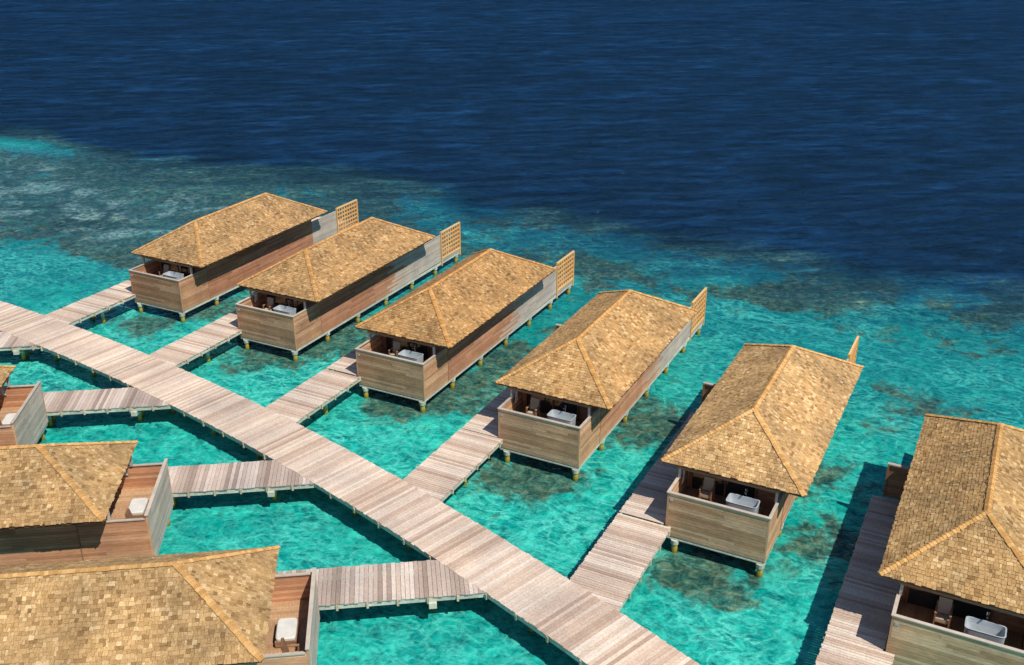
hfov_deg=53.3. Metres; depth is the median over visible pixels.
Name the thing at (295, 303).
water villa
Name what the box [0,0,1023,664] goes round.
sea water
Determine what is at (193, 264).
water villa
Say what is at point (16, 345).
side walkway
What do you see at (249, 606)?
water villa
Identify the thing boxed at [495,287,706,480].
water villa
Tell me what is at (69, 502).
water villa
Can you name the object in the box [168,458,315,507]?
side walkway
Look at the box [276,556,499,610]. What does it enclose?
side walkway
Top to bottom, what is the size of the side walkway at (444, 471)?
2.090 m
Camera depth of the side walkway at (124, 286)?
77.42 m
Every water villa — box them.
[0,365,48,445]
[0,440,173,566]
[0,545,319,664]
[128,192,358,322]
[235,217,460,361]
[355,248,574,412]
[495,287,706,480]
[660,336,863,577]
[877,413,1023,664]
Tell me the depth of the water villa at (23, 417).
57.56 m
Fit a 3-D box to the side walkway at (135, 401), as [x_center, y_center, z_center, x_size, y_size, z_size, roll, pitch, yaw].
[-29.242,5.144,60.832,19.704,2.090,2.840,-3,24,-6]
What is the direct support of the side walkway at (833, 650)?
on the sea water
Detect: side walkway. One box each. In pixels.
[0,332,38,360]
[42,387,173,426]
[46,288,135,325]
[110,279,132,293]
[150,323,241,367]
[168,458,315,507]
[212,310,238,328]
[265,369,360,423]
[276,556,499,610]
[327,349,356,376]
[392,429,502,504]
[462,387,515,437]
[559,513,670,615]
[619,412,694,525]
[815,634,894,664]
[825,495,899,650]
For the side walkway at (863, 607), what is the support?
on the sea water
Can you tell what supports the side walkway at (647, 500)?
on the sea water
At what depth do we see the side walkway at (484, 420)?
58.61 m
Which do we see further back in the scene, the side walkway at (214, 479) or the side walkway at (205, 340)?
the side walkway at (205, 340)
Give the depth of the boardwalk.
50.84 m
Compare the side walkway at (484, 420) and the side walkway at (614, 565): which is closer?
the side walkway at (614, 565)
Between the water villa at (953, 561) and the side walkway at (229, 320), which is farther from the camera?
the side walkway at (229, 320)
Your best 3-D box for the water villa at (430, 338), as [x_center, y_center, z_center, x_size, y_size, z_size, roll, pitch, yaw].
[-2.735,-2.210,71.377,8.093,6.895,22.420,12,27,25]
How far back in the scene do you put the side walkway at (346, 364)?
65.08 m
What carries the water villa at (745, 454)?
in the sea water
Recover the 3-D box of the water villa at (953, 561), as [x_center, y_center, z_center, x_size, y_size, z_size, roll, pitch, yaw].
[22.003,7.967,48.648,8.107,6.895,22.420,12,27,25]
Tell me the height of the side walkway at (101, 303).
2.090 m
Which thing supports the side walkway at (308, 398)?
on the sea water
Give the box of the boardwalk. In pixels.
[0,301,698,664]

